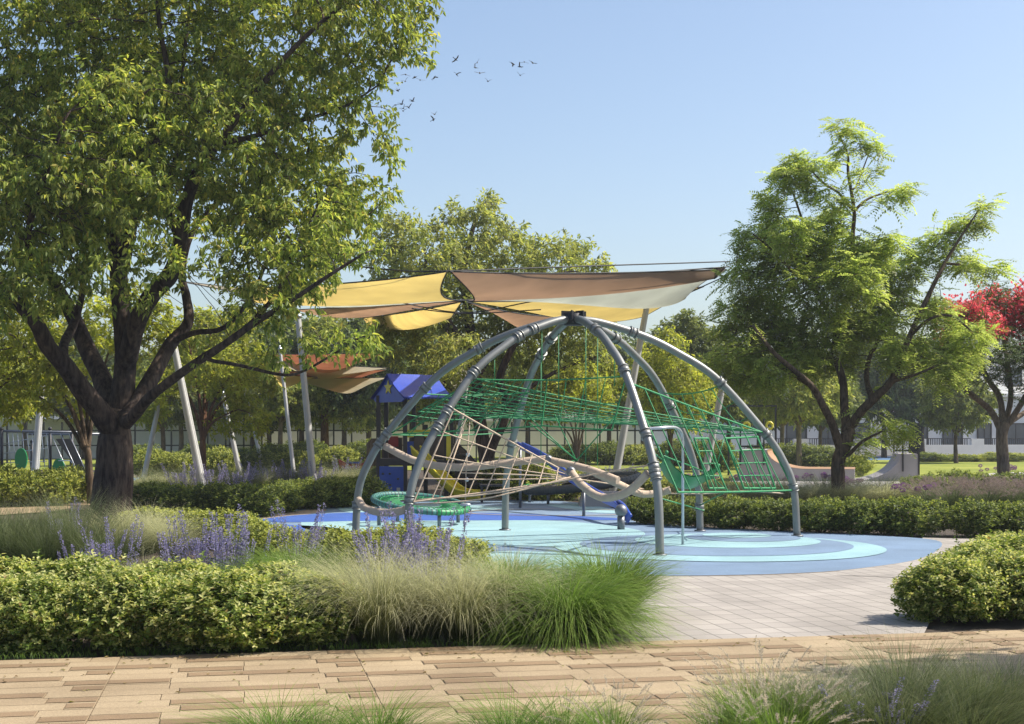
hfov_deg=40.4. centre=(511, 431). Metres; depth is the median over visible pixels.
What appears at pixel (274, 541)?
lime shrub
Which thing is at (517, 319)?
shade sail
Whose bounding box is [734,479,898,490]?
ramp slab
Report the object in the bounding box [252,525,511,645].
feather grass tuft
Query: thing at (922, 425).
background tree
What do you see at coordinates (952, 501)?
pink grass tuft
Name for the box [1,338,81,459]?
background tree
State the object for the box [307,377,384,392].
shade sail
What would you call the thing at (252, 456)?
dark shrub
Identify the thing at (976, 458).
lime shrub
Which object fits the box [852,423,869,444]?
window
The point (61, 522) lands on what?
purple sage
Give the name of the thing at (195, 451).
sail mast
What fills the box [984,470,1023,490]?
dark shrub
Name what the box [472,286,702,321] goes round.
shade sail
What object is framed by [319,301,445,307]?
shade sail
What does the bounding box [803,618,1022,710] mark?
tall grass tuft
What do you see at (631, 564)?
fountain grass tuft
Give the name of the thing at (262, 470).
purple sage
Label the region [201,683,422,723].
fountain grass tuft
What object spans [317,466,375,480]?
feather grass tuft
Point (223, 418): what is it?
background tree
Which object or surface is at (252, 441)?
background tree
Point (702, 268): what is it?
steel cable
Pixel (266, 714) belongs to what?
fountain grass tuft
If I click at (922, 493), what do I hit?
pink grass tuft
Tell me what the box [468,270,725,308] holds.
shade sail
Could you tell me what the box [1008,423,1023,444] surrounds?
window
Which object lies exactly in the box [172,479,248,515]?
dark shrub
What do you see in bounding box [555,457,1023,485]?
lawn
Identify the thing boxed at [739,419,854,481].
skate ramp
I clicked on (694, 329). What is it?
broadleaf tree
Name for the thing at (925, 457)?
dark shrub
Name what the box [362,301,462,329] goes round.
shade sail
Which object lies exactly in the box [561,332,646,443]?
background tree
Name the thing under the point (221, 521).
lime shrub
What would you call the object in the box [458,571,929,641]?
paving
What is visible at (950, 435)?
window
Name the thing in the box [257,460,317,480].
tall grass tuft
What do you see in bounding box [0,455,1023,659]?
ground
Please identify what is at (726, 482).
tall grass tuft
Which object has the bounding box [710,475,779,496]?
tall grass tuft
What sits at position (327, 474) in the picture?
tall grass tuft
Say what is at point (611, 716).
plumed grass tuft
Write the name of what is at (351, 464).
spring rider
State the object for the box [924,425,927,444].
window
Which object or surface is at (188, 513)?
lime shrub
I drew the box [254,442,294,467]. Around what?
dark shrub
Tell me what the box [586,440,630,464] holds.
dark shrub
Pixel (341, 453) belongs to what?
lime shrub
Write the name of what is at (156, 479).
tall grass tuft
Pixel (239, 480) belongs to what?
tall grass tuft
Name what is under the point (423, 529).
lime shrub
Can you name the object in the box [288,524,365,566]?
lime shrub
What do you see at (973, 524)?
dark shrub
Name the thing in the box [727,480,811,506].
feather grass tuft
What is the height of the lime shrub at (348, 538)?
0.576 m
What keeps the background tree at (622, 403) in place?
on the lawn at (932, 467)
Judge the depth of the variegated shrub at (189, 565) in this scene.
12.07 m
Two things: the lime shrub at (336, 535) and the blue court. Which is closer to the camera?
the lime shrub at (336, 535)
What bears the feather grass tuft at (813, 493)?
on the ground at (1000, 624)
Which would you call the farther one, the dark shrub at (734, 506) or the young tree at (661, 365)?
the young tree at (661, 365)
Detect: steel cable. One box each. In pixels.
[241,253,728,271]
[403,302,529,312]
[412,308,540,313]
[668,266,729,270]
[692,278,719,291]
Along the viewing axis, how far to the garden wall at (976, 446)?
101.78 m
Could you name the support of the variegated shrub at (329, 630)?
on the ground at (1000, 624)
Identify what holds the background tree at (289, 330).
on the lawn at (41, 465)
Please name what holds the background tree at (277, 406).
on the lawn at (41, 465)
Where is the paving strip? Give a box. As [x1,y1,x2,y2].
[249,515,975,577]
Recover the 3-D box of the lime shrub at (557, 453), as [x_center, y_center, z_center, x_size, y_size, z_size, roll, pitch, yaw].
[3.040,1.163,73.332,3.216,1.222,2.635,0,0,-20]
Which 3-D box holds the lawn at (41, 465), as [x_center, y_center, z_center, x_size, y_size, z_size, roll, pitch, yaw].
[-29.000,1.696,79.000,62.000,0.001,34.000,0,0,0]
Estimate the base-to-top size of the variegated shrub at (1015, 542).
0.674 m
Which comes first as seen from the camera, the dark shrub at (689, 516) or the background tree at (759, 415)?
the dark shrub at (689, 516)
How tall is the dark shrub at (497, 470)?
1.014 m
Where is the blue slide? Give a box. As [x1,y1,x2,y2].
[517,442,631,529]
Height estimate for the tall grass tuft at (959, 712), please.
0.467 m
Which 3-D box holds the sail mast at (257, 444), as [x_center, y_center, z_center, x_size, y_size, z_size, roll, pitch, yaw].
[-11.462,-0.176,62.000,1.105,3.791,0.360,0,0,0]
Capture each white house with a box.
[591,411,874,444]
[875,357,1023,444]
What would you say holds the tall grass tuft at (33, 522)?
on the ground at (1000, 624)
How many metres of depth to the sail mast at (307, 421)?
39.92 m
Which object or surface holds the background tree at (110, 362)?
on the lawn at (41, 465)
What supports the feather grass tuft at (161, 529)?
on the ground at (1000, 624)
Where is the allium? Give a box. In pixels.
[889,484,897,497]
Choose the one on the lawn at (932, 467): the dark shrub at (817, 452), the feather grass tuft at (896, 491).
the dark shrub at (817, 452)
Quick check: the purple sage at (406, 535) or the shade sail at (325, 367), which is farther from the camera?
the shade sail at (325, 367)
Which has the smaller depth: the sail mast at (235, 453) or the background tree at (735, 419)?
the sail mast at (235, 453)
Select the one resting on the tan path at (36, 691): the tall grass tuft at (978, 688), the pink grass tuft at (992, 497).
the tall grass tuft at (978, 688)
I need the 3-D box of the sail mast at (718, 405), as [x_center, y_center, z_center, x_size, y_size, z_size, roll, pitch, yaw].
[5.719,-0.686,39.000,1.270,4.815,0.440,0,0,0]
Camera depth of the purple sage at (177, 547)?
14.18 m
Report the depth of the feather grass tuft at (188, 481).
37.02 m
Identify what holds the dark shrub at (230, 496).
on the ground at (1000, 624)
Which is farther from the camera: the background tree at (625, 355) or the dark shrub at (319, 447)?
the background tree at (625, 355)
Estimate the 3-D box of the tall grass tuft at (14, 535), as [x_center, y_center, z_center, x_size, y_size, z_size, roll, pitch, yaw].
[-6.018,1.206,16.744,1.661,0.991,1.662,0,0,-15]
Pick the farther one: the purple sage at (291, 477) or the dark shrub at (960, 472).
the purple sage at (291, 477)
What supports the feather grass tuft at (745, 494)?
on the ground at (1000, 624)
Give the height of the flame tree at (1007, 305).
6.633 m
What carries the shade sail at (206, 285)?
hanging from the steel cable
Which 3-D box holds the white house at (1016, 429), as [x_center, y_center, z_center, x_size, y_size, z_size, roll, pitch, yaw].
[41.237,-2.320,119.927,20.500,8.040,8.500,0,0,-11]
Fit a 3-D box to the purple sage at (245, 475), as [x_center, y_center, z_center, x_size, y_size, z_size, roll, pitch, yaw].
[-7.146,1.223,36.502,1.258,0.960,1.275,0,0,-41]
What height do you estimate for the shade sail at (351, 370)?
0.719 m
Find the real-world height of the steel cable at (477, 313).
0.121 m
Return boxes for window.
[786,423,806,444]
[822,426,833,444]
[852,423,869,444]
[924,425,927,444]
[942,423,962,444]
[977,423,991,444]
[1005,368,1021,386]
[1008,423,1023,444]
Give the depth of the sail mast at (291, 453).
57.94 m
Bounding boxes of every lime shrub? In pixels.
[0,463,46,506]
[1,467,82,505]
[42,463,86,502]
[110,504,176,528]
[133,448,181,476]
[146,505,200,513]
[146,509,236,545]
[156,450,208,475]
[186,506,276,547]
[206,444,242,475]
[218,518,298,558]
[257,527,333,559]
[271,449,319,469]
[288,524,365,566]
[315,444,359,467]
[330,524,404,569]
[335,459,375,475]
[363,518,465,570]
[403,534,495,573]
[494,464,564,500]
[540,467,588,499]
[544,443,596,463]
[610,443,656,464]
[617,470,664,490]
[661,479,706,499]
[830,452,876,475]
[941,453,993,461]
[975,451,1023,461]
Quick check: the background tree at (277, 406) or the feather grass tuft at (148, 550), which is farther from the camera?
the background tree at (277, 406)
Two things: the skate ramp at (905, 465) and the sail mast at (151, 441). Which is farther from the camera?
the skate ramp at (905, 465)
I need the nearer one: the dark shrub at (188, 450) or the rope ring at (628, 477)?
the rope ring at (628, 477)
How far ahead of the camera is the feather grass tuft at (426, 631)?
11.29 m
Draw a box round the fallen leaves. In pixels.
[3,630,1015,701]
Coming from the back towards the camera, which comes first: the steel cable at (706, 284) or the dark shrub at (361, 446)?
the dark shrub at (361, 446)
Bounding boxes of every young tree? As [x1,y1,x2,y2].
[0,279,194,503]
[135,301,284,470]
[539,354,631,462]
[618,323,717,463]
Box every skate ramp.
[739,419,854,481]
[858,424,919,480]
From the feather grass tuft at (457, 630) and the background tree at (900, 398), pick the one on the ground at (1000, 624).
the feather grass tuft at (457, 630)
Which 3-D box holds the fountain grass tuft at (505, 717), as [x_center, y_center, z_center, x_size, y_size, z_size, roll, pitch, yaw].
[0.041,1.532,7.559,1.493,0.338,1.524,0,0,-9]
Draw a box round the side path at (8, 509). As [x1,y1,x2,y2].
[0,480,163,514]
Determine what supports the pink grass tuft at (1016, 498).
on the ground at (1000, 624)
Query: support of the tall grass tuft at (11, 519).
on the ground at (1000, 624)
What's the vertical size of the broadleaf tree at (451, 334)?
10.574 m
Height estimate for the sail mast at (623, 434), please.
5.745 m
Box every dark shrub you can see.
[132,479,178,510]
[133,443,162,466]
[148,481,213,510]
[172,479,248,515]
[175,441,227,470]
[211,479,285,516]
[237,445,275,470]
[249,479,306,512]
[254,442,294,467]
[276,476,335,509]
[283,438,330,465]
[298,474,367,507]
[334,472,392,505]
[344,438,381,461]
[436,471,490,491]
[477,460,525,495]
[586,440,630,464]
[624,494,680,524]
[655,437,699,465]
[663,494,719,526]
[684,436,738,471]
[703,494,766,528]
[744,442,792,455]
[744,494,807,530]
[773,441,814,464]
[785,495,856,532]
[786,442,834,466]
[828,494,901,533]
[865,493,952,536]
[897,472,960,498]
[920,451,952,461]
[927,467,984,493]
[943,495,1023,537]
[954,471,1017,491]
[983,499,1023,533]
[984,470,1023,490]
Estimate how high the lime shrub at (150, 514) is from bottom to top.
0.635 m
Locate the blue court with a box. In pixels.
[656,456,972,459]
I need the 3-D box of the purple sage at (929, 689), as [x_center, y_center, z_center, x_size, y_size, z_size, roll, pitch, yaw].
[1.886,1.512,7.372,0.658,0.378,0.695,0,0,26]
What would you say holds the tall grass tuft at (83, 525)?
on the ground at (1000, 624)
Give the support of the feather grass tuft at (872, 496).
on the ground at (1000, 624)
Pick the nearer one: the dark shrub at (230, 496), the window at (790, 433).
the dark shrub at (230, 496)
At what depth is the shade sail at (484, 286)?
30.91 m
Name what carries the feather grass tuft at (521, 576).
on the ground at (1000, 624)
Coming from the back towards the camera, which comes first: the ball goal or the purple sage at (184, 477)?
the ball goal
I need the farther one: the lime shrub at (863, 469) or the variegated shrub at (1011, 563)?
the lime shrub at (863, 469)
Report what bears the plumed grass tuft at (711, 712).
on the tan path at (36, 691)
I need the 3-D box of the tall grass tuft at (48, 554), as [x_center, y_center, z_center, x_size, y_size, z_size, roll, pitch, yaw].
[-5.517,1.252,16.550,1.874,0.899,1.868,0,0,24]
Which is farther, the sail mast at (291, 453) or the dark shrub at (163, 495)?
the sail mast at (291, 453)
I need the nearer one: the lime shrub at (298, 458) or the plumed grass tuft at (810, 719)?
the plumed grass tuft at (810, 719)
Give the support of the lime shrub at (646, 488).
on the ground at (1000, 624)
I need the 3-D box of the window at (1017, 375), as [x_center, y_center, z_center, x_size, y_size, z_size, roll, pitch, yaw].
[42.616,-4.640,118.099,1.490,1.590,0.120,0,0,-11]
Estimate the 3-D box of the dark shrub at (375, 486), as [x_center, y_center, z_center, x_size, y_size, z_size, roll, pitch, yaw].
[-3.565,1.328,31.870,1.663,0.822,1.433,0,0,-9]
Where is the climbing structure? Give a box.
[0,427,99,474]
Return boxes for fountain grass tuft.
[149,675,406,723]
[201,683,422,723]
[208,546,325,572]
[219,534,374,578]
[251,678,502,723]
[392,676,625,723]
[416,674,704,723]
[441,547,697,654]
[457,548,636,647]
[462,543,562,581]
[516,532,707,618]
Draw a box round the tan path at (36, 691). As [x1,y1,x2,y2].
[0,630,1023,723]
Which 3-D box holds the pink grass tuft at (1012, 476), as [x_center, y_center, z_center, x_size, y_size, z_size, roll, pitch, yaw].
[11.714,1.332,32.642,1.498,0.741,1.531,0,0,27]
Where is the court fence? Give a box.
[4,422,666,462]
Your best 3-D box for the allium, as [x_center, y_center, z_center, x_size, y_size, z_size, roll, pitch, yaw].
[8.586,1.428,31.086,0.340,0.551,0.383,0,0,-37]
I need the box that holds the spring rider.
[338,459,371,470]
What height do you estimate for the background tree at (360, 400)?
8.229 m
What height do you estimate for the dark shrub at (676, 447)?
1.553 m
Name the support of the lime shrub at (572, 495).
on the ground at (1000, 624)
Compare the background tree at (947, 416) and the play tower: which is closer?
the play tower
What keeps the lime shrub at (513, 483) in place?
on the ground at (1000, 624)
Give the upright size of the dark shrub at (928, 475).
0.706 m
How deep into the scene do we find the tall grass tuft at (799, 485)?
33.23 m
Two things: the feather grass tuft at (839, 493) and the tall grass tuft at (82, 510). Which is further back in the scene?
the feather grass tuft at (839, 493)
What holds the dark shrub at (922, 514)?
on the ground at (1000, 624)
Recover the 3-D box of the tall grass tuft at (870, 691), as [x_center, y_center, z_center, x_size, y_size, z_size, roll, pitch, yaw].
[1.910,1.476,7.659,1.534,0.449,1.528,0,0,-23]
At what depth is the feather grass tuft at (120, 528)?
18.66 m
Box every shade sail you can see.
[187,282,234,292]
[240,271,465,305]
[270,361,386,378]
[274,369,385,377]
[275,375,317,386]
[277,353,376,372]
[299,301,459,317]
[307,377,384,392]
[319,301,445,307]
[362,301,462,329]
[450,268,724,301]
[466,301,551,326]
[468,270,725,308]
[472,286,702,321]
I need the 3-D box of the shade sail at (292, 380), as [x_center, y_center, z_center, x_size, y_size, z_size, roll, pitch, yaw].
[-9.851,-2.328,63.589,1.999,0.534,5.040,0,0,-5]
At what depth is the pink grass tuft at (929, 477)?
32.47 m
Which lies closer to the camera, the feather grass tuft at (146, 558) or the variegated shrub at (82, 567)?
the variegated shrub at (82, 567)
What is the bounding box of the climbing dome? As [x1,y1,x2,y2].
[351,310,802,555]
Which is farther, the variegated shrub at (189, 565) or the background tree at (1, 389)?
the background tree at (1, 389)
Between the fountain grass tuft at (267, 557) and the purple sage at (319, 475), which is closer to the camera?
the fountain grass tuft at (267, 557)
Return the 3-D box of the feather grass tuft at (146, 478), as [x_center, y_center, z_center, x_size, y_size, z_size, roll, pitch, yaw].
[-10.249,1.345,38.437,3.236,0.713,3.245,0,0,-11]
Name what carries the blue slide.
on the play surface
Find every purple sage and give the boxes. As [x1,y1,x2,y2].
[45,498,86,552]
[57,529,126,561]
[77,514,143,566]
[156,515,220,566]
[162,461,196,490]
[177,504,247,571]
[188,463,224,486]
[205,510,272,573]
[217,460,257,484]
[240,460,283,481]
[270,500,330,563]
[272,459,308,482]
[300,460,335,480]
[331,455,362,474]
[351,511,416,583]
[379,505,471,608]
[380,501,456,588]
[818,677,938,723]
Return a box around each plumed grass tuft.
[538,674,678,723]
[653,671,799,723]
[665,635,842,723]
[690,658,874,723]
[728,655,894,723]
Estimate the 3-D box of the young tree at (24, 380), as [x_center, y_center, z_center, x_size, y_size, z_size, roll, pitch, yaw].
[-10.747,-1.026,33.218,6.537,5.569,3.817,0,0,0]
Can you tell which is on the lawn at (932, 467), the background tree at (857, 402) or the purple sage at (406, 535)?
the background tree at (857, 402)
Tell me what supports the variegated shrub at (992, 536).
on the ground at (1000, 624)
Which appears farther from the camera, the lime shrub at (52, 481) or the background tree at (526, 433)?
the background tree at (526, 433)
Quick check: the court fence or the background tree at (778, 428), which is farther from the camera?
the background tree at (778, 428)
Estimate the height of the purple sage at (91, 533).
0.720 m
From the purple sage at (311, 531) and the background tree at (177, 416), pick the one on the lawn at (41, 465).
the background tree at (177, 416)
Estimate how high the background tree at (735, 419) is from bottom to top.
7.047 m
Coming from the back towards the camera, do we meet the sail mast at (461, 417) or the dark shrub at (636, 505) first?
the sail mast at (461, 417)
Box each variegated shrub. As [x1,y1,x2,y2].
[0,548,57,581]
[0,570,103,654]
[0,571,37,641]
[12,549,125,617]
[55,562,192,654]
[122,550,221,607]
[130,558,308,653]
[225,559,325,600]
[239,572,371,647]
[888,547,1021,623]
[919,538,1005,585]
[951,529,1023,547]
[958,547,1023,621]
[976,531,1023,552]
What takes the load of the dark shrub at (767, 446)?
on the lawn at (932, 467)
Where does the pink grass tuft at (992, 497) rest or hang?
on the ground at (1000, 624)
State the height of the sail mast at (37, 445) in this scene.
3.150 m
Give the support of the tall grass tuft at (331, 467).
on the ground at (1000, 624)
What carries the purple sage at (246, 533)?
on the ground at (1000, 624)
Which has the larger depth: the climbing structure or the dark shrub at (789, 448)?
the dark shrub at (789, 448)
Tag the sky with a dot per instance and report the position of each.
(644, 128)
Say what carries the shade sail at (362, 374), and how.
attached to the shade sail at (325, 367)
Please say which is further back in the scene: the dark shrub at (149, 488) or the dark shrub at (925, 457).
the dark shrub at (925, 457)
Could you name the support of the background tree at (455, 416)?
on the lawn at (41, 465)
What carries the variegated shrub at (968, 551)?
on the ground at (1000, 624)
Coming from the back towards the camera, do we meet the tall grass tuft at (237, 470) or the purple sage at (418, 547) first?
the tall grass tuft at (237, 470)
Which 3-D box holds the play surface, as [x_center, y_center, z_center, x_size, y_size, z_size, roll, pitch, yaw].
[-0.274,1.687,25.091,10.001,0.046,18.440,0,0,-24]
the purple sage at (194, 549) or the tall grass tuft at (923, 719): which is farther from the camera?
the purple sage at (194, 549)
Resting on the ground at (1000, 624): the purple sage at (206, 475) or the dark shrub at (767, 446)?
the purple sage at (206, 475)
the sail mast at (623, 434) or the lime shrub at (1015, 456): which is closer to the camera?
the sail mast at (623, 434)
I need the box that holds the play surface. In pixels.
[256,500,941,577]
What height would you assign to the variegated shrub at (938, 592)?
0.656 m
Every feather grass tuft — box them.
[73,498,185,557]
[94,497,209,553]
[112,507,231,561]
[112,544,195,568]
[134,473,194,485]
[136,470,227,488]
[230,466,300,484]
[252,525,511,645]
[263,546,421,630]
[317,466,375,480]
[340,532,529,640]
[358,537,571,652]
[392,529,608,636]
[665,482,761,504]
[689,479,781,499]
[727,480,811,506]
[734,475,832,505]
[774,479,869,502]
[797,478,888,503]
[814,481,910,504]
[848,478,936,502]
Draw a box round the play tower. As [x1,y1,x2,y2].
[367,374,485,499]
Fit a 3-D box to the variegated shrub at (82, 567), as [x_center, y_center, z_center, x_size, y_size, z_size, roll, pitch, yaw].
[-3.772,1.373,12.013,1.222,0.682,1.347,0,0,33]
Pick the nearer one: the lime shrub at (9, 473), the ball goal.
the lime shrub at (9, 473)
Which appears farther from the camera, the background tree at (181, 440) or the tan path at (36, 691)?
the background tree at (181, 440)
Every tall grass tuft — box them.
[0,492,70,572]
[0,493,35,543]
[0,498,82,551]
[0,507,119,566]
[4,485,131,549]
[21,489,139,560]
[44,512,162,568]
[134,472,193,495]
[139,463,190,479]
[174,464,239,490]
[207,469,272,485]
[213,459,279,478]
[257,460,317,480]
[288,467,343,480]
[294,458,355,477]
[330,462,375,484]
[647,477,726,498]
[701,469,754,490]
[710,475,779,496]
[722,656,993,723]
[723,646,952,723]
[736,471,810,489]
[766,475,830,492]
[782,470,859,492]
[784,651,1015,723]
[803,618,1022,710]
[811,649,1023,723]
[813,476,887,491]
[848,470,920,493]
[854,667,1023,723]
[861,477,931,496]
[875,636,1023,723]
[911,643,1023,723]
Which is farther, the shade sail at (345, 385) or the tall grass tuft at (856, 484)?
the shade sail at (345, 385)
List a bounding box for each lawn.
[4,457,549,469]
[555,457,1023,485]
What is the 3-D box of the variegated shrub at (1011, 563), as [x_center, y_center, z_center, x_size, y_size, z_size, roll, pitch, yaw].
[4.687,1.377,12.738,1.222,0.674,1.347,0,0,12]
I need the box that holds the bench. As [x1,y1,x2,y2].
[480,484,502,502]
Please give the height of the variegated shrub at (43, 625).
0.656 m
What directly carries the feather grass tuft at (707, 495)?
on the ground at (1000, 624)
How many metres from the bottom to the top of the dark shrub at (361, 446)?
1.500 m
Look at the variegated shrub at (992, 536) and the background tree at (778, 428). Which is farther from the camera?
the background tree at (778, 428)
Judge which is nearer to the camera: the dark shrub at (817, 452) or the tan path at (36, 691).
the tan path at (36, 691)
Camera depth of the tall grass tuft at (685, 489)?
33.25 m
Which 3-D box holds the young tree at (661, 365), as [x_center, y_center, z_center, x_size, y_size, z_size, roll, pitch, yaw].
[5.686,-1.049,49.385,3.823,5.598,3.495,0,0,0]
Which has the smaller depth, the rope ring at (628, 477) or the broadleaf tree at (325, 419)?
the rope ring at (628, 477)
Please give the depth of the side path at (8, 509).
31.22 m
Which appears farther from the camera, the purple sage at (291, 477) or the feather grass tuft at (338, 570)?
the purple sage at (291, 477)
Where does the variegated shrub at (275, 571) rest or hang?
on the ground at (1000, 624)
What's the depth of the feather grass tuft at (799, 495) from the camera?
31.49 m
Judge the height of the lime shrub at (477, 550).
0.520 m
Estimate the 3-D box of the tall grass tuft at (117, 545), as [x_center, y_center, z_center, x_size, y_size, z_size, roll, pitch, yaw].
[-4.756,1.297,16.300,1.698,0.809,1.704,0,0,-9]
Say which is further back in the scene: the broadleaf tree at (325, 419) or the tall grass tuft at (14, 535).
the broadleaf tree at (325, 419)
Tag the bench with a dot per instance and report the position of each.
(490, 485)
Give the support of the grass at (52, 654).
on the ground at (1000, 624)
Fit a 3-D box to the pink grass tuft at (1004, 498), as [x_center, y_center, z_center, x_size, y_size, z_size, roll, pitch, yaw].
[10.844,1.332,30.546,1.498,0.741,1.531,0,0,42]
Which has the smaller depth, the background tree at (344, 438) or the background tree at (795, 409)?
the background tree at (795, 409)
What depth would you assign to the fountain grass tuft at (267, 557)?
14.04 m
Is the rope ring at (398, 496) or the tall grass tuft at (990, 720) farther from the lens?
the rope ring at (398, 496)
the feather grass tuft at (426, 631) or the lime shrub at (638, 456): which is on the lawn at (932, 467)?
the lime shrub at (638, 456)
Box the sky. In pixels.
[0,0,1023,419]
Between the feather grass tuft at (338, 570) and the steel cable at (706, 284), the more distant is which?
the steel cable at (706, 284)
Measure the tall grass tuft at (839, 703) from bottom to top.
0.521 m
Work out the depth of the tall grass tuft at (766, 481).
33.11 m
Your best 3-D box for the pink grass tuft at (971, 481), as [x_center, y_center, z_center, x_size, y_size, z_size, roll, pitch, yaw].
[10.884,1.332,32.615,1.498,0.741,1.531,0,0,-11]
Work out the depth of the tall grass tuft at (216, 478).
38.22 m
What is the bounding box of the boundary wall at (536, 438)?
[0,419,774,458]
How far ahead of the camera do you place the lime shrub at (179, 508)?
23.22 m
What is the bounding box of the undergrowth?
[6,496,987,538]
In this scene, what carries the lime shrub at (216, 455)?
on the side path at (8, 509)
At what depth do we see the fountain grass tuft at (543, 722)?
7.74 m
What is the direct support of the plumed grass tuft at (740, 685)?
on the tan path at (36, 691)
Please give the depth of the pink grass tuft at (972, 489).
30.67 m
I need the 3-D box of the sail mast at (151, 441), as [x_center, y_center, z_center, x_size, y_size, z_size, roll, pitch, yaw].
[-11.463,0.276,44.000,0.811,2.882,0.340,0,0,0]
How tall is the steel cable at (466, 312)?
0.067 m
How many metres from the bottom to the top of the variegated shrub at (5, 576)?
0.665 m
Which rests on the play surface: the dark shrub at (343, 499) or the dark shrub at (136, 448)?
the dark shrub at (343, 499)
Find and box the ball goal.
[727,405,776,474]
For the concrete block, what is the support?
on the play surface
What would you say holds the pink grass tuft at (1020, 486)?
on the ground at (1000, 624)
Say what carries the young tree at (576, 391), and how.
on the ground at (1000, 624)
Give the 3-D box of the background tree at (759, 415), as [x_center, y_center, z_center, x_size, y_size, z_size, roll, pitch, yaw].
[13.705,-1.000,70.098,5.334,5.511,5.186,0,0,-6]
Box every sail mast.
[31,386,45,470]
[142,400,160,478]
[172,346,204,489]
[222,391,241,471]
[244,388,264,468]
[278,345,294,471]
[295,314,316,481]
[456,388,467,443]
[609,308,648,490]
[701,329,733,473]
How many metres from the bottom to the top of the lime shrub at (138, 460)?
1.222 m
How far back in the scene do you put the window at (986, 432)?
115.44 m
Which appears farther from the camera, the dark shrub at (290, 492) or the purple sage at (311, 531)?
the dark shrub at (290, 492)
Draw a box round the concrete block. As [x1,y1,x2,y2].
[578,490,627,506]
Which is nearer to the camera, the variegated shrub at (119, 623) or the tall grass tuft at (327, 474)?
the variegated shrub at (119, 623)
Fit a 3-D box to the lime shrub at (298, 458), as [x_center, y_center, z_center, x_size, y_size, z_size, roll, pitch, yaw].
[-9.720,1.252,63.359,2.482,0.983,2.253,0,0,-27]
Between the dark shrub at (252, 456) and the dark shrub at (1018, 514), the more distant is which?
the dark shrub at (252, 456)
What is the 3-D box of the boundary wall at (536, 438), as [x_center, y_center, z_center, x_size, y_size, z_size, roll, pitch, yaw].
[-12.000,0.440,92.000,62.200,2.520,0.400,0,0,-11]
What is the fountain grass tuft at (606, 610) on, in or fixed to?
on the ground at (1000, 624)
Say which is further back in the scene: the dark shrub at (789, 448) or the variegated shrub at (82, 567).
the dark shrub at (789, 448)
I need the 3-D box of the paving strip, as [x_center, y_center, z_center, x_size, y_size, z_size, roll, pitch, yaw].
[0.360,1.694,22.806,17.093,0.004,6.785,0,0,33]
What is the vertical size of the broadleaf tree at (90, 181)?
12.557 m
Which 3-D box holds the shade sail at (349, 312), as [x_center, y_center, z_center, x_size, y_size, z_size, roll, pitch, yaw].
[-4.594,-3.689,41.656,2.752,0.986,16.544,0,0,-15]
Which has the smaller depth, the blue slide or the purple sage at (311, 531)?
the purple sage at (311, 531)
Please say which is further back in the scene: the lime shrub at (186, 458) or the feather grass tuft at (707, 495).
the lime shrub at (186, 458)
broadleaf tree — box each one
[0,0,445,525]
[264,314,385,445]
[360,187,622,470]
[640,308,751,469]
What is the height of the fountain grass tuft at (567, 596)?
0.742 m
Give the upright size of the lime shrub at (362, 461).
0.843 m
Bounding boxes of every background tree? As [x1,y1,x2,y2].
[0,349,49,422]
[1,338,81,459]
[37,321,139,458]
[108,346,219,450]
[141,369,221,451]
[180,333,257,454]
[195,302,301,448]
[214,327,320,447]
[233,361,331,444]
[252,313,319,442]
[304,318,434,441]
[318,414,349,459]
[389,327,465,440]
[409,347,508,442]
[485,346,579,456]
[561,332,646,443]
[605,377,676,446]
[689,347,769,442]
[739,345,779,445]
[742,399,820,445]
[745,371,856,465]
[801,372,865,458]
[825,327,943,457]
[873,332,979,451]
[912,375,1005,462]
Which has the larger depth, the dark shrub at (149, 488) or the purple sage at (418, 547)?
the dark shrub at (149, 488)
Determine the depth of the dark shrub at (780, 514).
23.80 m
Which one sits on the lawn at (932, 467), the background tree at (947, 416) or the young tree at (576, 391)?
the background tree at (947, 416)
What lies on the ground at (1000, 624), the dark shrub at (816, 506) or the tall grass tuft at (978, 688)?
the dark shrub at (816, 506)
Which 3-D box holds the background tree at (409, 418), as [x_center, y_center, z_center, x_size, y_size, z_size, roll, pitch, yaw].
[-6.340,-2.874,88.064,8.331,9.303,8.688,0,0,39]
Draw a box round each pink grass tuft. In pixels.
[904,476,954,506]
[916,474,971,498]
[922,478,978,508]
[941,476,996,507]
[955,473,1003,498]
[957,477,1018,505]
[976,476,1023,503]
[991,474,1023,495]
[995,479,1023,504]
[1012,479,1023,495]
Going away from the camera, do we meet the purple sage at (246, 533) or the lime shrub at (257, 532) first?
the purple sage at (246, 533)
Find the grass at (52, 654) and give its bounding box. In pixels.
[0,630,574,659]
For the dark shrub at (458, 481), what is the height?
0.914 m
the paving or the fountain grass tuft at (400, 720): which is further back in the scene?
the paving
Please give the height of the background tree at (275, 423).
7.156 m
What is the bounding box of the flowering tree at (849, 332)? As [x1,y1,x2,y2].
[695,116,1023,495]
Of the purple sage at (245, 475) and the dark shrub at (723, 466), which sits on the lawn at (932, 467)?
the dark shrub at (723, 466)
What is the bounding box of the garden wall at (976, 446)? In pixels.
[777,438,1023,455]
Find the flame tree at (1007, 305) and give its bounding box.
[926,275,1023,475]
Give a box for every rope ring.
[370,491,470,526]
[522,470,640,503]
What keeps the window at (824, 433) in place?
in the white house at (789, 432)
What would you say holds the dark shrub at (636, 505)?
on the play surface
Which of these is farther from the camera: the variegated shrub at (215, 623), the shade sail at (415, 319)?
the shade sail at (415, 319)

